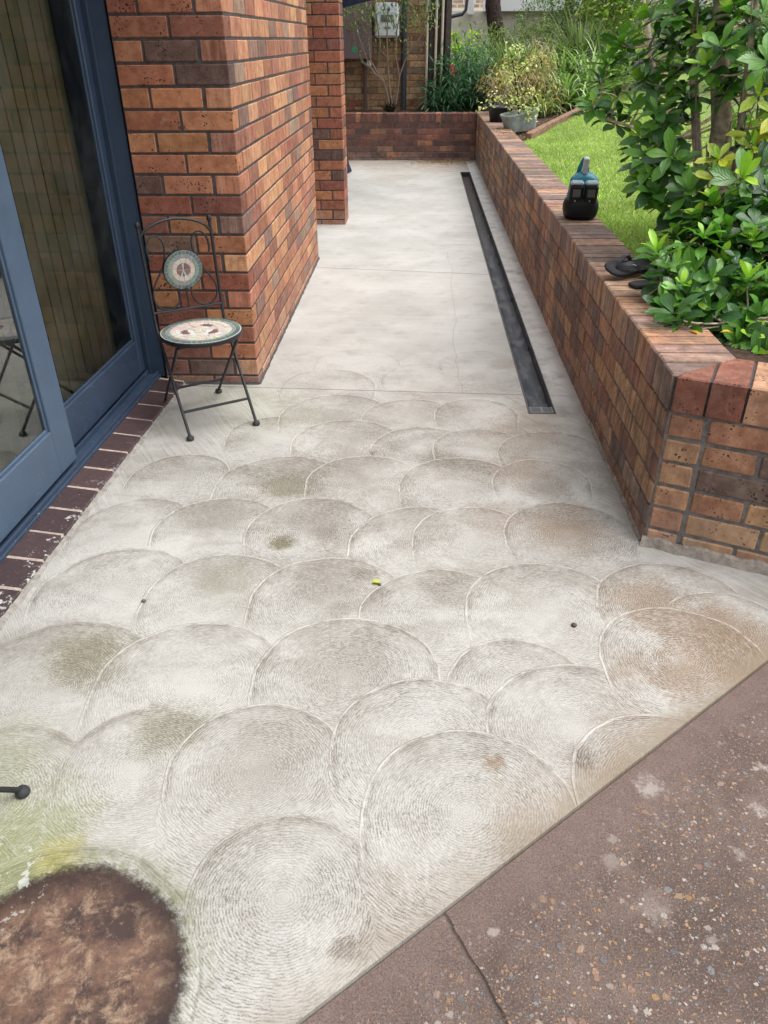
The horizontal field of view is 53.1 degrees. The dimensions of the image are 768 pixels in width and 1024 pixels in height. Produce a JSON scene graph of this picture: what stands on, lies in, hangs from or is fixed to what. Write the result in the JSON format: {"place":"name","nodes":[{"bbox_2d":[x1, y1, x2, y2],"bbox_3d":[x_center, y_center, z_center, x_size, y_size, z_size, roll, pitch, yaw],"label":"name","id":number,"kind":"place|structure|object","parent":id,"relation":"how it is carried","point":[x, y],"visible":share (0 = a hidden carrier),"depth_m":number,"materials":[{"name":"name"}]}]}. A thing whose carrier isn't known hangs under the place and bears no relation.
{"place":"outdoors","nodes":[
{"label":"outdoors","id":0,"kind":"place"},
{"bbox_2d":[346,145,351,174],"bbox_3d":[-0.883,-4.959,9.924,0.892,1.045,0.620,1,32,2],"label":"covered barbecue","id":1,"kind":"object","parent":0,"point":[349,170],"visible":0.03,"depth_m":10.13,"materials":[{"name":"black fabric"}]},
{"bbox_2d":[0,160,767,1023],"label":"patio","id":2,"kind":"structure","parent":0,"point":[270,752],"depth_m":2.20,"materials":[{"name":"concrete"}]},
{"bbox_2d":[0,785,30,798],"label":"bistro chair","id":3,"kind":"object","parent":2,"relation":"on","point":[21,791],"visible":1,"depth_m":1.78,"materials":[{"name":"black metal"}]},
{"bbox_2d":[0,0,348,630],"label":"brick house","id":4,"kind":"structure","parent":2,"relation":"on","point":[119,119],"depth_m":3.38,"materials":[{"name":"brown brick"}]},
{"bbox_2d":[0,145,76,541],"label":"door panel","id":5,"kind":"structure","parent":4,"relation":"in","point":[32,472],"depth_m":2.73,"materials":[{"name":"blue paint"}]},
{"bbox_2d":[0,0,144,444],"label":"door panel","id":6,"kind":"structure","parent":4,"relation":"in","point":[95,396],"depth_m":3.33,"materials":[{"name":"blue paint"}]},
{"bbox_2d":[342,0,370,7],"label":"shade cloth","id":7,"kind":"object","parent":4,"relation":"attached to","point":[346,3],"visible":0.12,"depth_m":7.51,"materials":[{"name":"blue fabric"}]},
{"bbox_2d":[134,215,259,441],"bbox_3d":[-0.830,-0.830,3.395,0.356,0.866,0.486,-17,35,-25],"label":"bistro chair","id":8,"kind":"object","parent":2,"relation":"on","point":[182,269],"visible":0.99,"depth_m":3.35,"materials":[{"name":"black metal"}]},
{"bbox_2d":[397,107,571,166],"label":"leaf litter","id":9,"kind":"object","parent":2,"relation":"on","point":[439,161],"visible":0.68,"depth_m":10.88,"materials":[{"name":"brown plant"}]},
{"bbox_2d":[460,172,555,413],"bbox_3d":[0.907,-2.441,6.888,0.128,0.086,7.683,1,32,2],"label":"drain channel","id":10,"kind":"object","parent":2,"relation":"in","point":[537,397],"visible":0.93,"depth_m":4.93,"materials":[{"name":"black plastic"}]},
{"bbox_2d":[302,663,767,1023],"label":"driveway","id":11,"kind":"structure","parent":0,"point":[637,893],"depth_m":1.55,"materials":[{"name":"concrete"}]},
{"bbox_2d":[345,29,767,362],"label":"garden bed","id":12,"kind":"object","parent":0,"point":[740,353],"visible":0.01,"depth_m":8.80,"materials":[{"name":"soil"}]},
{"bbox_2d":[378,99,400,111],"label":"spiky plant","id":13,"kind":"object","parent":12,"relation":"on","point":[388,108],"visible":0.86,"depth_m":11.26,"materials":[{"name":"green plant"}]},
{"bbox_2d":[343,0,444,111],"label":"bare shrub","id":14,"kind":"object","parent":12,"relation":"on","point":[372,13],"visible":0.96,"depth_m":10.76,"materials":[{"name":"brown plant"}]},
{"bbox_2d":[342,0,451,109],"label":"neighbouring house","id":15,"kind":"structure","parent":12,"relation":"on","point":[364,87],"depth_m":11.42,"materials":[{"name":"brick"}]},
{"bbox_2d":[410,21,510,112],"bbox_3d":[1.128,-6.498,11.342,1.314,1.310,1.603,26,40,36],"label":"oleander shrub","id":16,"kind":"object","parent":12,"relation":"on","point":[441,105],"visible":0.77,"depth_m":11.22,"materials":[{"name":"green plant"}]},
{"bbox_2d":[449,64,456,85],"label":"red flowers","id":17,"kind":"object","parent":16,"relation":"attached to","point":[451,67],"visible":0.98,"depth_m":10.99,"materials":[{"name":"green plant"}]},
{"bbox_2d":[450,22,492,94],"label":"lime shrub","id":18,"kind":"object","parent":12,"relation":"on","point":[453,39],"visible":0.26,"depth_m":11.85,"materials":[{"name":"green plant"}]},
{"bbox_2d":[446,78,497,111],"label":"grass clump","id":19,"kind":"object","parent":12,"relation":"on","point":[466,101],"visible":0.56,"depth_m":11.26,"materials":[{"name":"green plant"}]},
{"bbox_2d":[459,45,524,108],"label":"grass clump","id":20,"kind":"object","parent":12,"relation":"on","point":[489,68],"visible":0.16,"depth_m":11.34,"materials":[{"name":"green plant"}]},
{"bbox_2d":[485,0,506,95],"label":"garden tree","id":21,"kind":"object","parent":12,"relation":"on","point":[493,10],"visible":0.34,"depth_m":13.25,"materials":[{"name":"brown plant"}]},
{"bbox_2d":[457,15,568,63],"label":"olive shrub","id":22,"kind":"object","parent":12,"relation":"on","point":[521,26],"visible":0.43,"depth_m":12.54,"materials":[{"name":"green plant"}]},
{"bbox_2d":[477,22,557,99],"bbox_3d":[1.913,-6.652,11.454,1.258,1.106,1.252,19,37,29],"label":"grass clump","id":23,"kind":"object","parent":12,"relation":"on","point":[508,56],"visible":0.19,"depth_m":11.24,"materials":[{"name":"green plant"}]},
{"bbox_2d":[473,35,570,112],"bbox_3d":[1.829,-5.835,10.375,1.348,1.056,1.026,-13,34,-19],"label":"dry shrub","id":24,"kind":"object","parent":12,"relation":"on","point":[536,78],"visible":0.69,"depth_m":10.34,"materials":[{"name":"green plant"}]},
{"bbox_2d":[497,29,589,105],"bbox_3d":[2.304,-6.678,11.546,1.451,1.011,1.366,17,36,26],"label":"grass clump","id":25,"kind":"object","parent":12,"relation":"on","point":[550,55],"visible":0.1,"depth_m":11.28,"materials":[{"name":"green plant"}]},
{"bbox_2d":[455,21,637,111],"bbox_3d":[2.542,-6.553,11.403,3.387,1.262,1.807,-24,38,-33],"label":"dark understorey","id":26,"kind":"object","parent":12,"relation":"on","point":[485,86],"visible":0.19,"depth_m":11.07,"materials":[{"name":"green plant"}]},
{"bbox_2d":[520,89,572,116],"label":"grass clump","id":27,"kind":"object","parent":12,"relation":"on","point":[543,104],"visible":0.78,"depth_m":10.22,"materials":[{"name":"green plant"}]},
{"bbox_2d":[509,0,594,52],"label":"green shrub","id":28,"kind":"object","parent":12,"relation":"on","point":[560,9],"visible":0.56,"depth_m":12.82,"materials":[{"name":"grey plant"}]},
{"bbox_2d":[491,62,627,115],"bbox_3d":[2.466,-5.825,10.597,1.944,0.730,1.630,1,32,2],"label":"grass clump","id":29,"kind":"object","parent":12,"relation":"on","point":[574,90],"visible":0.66,"depth_m":10.52,"materials":[{"name":"green plant"}]},
{"bbox_2d":[515,39,612,89],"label":"grass clump","id":30,"kind":"object","parent":12,"relation":"on","point":[564,62],"visible":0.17,"depth_m":11.09,"materials":[{"name":"green plant"}]},
{"bbox_2d":[559,0,574,62],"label":"garden tree","id":31,"kind":"object","parent":12,"relation":"on","point":[566,20],"visible":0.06,"depth_m":13.98,"materials":[{"name":"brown plant"}]},
{"bbox_2d":[524,44,634,101],"bbox_3d":[2.933,-6.234,10.960,2.245,0.772,1.568,-17,35,-25],"label":"grass clump","id":32,"kind":"object","parent":12,"relation":"on","point":[606,84],"visible":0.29,"depth_m":10.88,"materials":[{"name":"green plant"}]},
{"bbox_2d":[575,0,589,36],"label":"garden tree","id":33,"kind":"object","parent":12,"relation":"on","point":[581,19],"visible":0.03,"depth_m":14.32,"materials":[{"name":"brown plant"}]},
{"bbox_2d":[542,0,633,63],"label":"grass clump","id":34,"kind":"object","parent":12,"relation":"on","point":[580,36],"visible":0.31,"depth_m":11.88,"materials":[{"name":"green plant"}]},
{"bbox_2d":[525,73,667,140],"bbox_3d":[3.258,-6.026,11.200,0.312,0.409,8.177,14,35,23],"label":"timber edging","id":35,"kind":"object","parent":12,"relation":"on","point":[542,129],"visible":0.3,"depth_m":8.97,"materials":[{"name":"brown wood"}]},
{"bbox_2d":[548,22,664,94],"bbox_3d":[3.335,-6.708,11.414,2.009,1.047,1.936,-15,34,-22],"label":"grass clump","id":36,"kind":"object","parent":12,"relation":"on","point":[623,67],"visible":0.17,"depth_m":11.27,"materials":[{"name":"green plant"}]},
{"bbox_2d":[569,0,682,55],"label":"bright shrub","id":37,"kind":"object","parent":12,"relation":"on","point":[602,7],"visible":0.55,"depth_m":12.24,"materials":[{"name":"green plant"}]},
{"bbox_2d":[578,23,678,87],"bbox_3d":[3.765,-7.167,12.086,2.061,1.032,2.056,1,32,2],"label":"grass clump","id":38,"kind":"object","parent":12,"relation":"on","point":[638,51],"visible":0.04,"depth_m":12.04,"materials":[{"name":"green plant"}]},
{"bbox_2d":[600,20,689,81],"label":"grass clump","id":39,"kind":"object","parent":12,"relation":"on","point":[658,56],"visible":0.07,"depth_m":13.07,"materials":[{"name":"green plant"}]},
{"bbox_2d":[567,0,767,251],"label":"gardenia shrub","id":40,"kind":"object","parent":12,"relation":"on","point":[662,150],"visible":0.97,"depth_m":3.23,"materials":[{"name":"green plant"}]},
{"bbox_2d":[585,0,767,72],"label":"hedge","id":41,"kind":"object","parent":12,"relation":"on","point":[688,31],"visible":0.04,"depth_m":15.46,"materials":[{"name":"green plant"}]},
{"bbox_2d":[632,183,767,353],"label":"gardenia shrub","id":42,"kind":"object","parent":12,"relation":"on","point":[711,287],"visible":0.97,"depth_m":2.87,"materials":[{"name":"green plant"}]},
{"bbox_2d":[681,0,767,85],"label":"side hedge","id":43,"kind":"object","parent":12,"relation":"on","point":[734,32],"visible":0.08,"depth_m":11.31,"materials":[{"name":"green plant"}]},
{"bbox_2d":[452,2,765,29],"label":"sky","id":44,"kind":"structure","parent":0,"point":[748,2],"materials":[{"name":"white"}]},
{"bbox_2d":[523,66,767,325],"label":"lawn","id":45,"kind":"structure","parent":0,"point":[706,95],"depth_m":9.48,"materials":[{"name":"green plant"}]},
{"bbox_2d":[688,0,763,244],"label":"dead branches","id":46,"kind":"object","parent":45,"relation":"on","point":[712,128],"visible":0.18,"depth_m":3.22,"materials":[{"name":"brown wood"}]},
{"label":"ground","id":47,"kind":"structure","parent":0,"visible":0},
{"bbox_2d":[345,112,476,159],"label":"wall","id":48,"kind":"structure","parent":47,"relation":"on","point":[410,135],"depth_m":11.01,"materials":[{"name":"brown brick"}]},
{"bbox_2d":[450,0,712,81],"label":"pale house","id":49,"kind":"structure","parent":47,"relation":"on","point":[508,8],"depth_m":16.77,"materials":[{"name":"white paint"}]},
{"bbox_2d":[475,111,767,575],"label":"garden wall","id":50,"kind":"structure","parent":47,"relation":"on","point":[677,421],"depth_m":2.71,"materials":[{"name":"brick"}]},
{"bbox_2d":[488,105,513,122],"bbox_3d":[1.442,-4.929,9.528,0.320,0.190,0.320,1,32,2],"label":"black pot","id":51,"kind":"object","parent":50,"relation":"on","point":[496,111],"visible":0.67,"depth_m":9.43,"materials":[{"name":"black plastic"}]},
{"bbox_2d":[484,81,518,106],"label":"withered plant","id":52,"kind":"object","parent":51,"relation":"in","point":[501,103],"visible":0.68,"depth_m":9.41,"materials":[{"name":"brown plant"}]},
{"bbox_2d":[500,107,539,131],"bbox_3d":[1.564,-4.501,8.835,0.441,0.188,0.231,-15,37,-6],"label":"trough planter","id":53,"kind":"object","parent":50,"relation":"on","point":[513,121],"visible":0.87,"depth_m":8.77,"materials":[{"name":"grey concrete"}]},
{"bbox_2d":[475,41,540,121],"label":"variegated plant","id":54,"kind":"object","parent":53,"relation":"in","point":[516,97],"visible":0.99,"depth_m":8.60,"materials":[{"name":"green plant"}]},
{"bbox_2d":[562,157,598,219],"bbox_3d":[1.120,-1.828,4.333,0.200,0.319,0.178,4,32,7],"label":"cordless saw","id":55,"kind":"object","parent":50,"relation":"on","point":[580,201],"visible":1,"depth_m":4.30,"materials":[{"name":"black plastic"}]},
{"bbox_2d":[604,254,655,276],"bbox_3d":[1.068,-1.066,3.295,0.270,0.059,0.100,-16,61,-26],"label":"sandal","id":56,"kind":"object","parent":50,"relation":"on","point":[622,268],"visible":0.94,"depth_m":3.27,"materials":[{"name":"black plastic"}]},
{"bbox_2d":[628,270,674,288],"bbox_3d":[1.149,-0.972,3.190,0.270,0.059,0.100,-9,33,-13],"label":"sandal","id":57,"kind":"object","parent":50,"relation":"on","point":[639,284],"visible":0.27,"depth_m":3.17,"materials":[{"name":"black plastic"}]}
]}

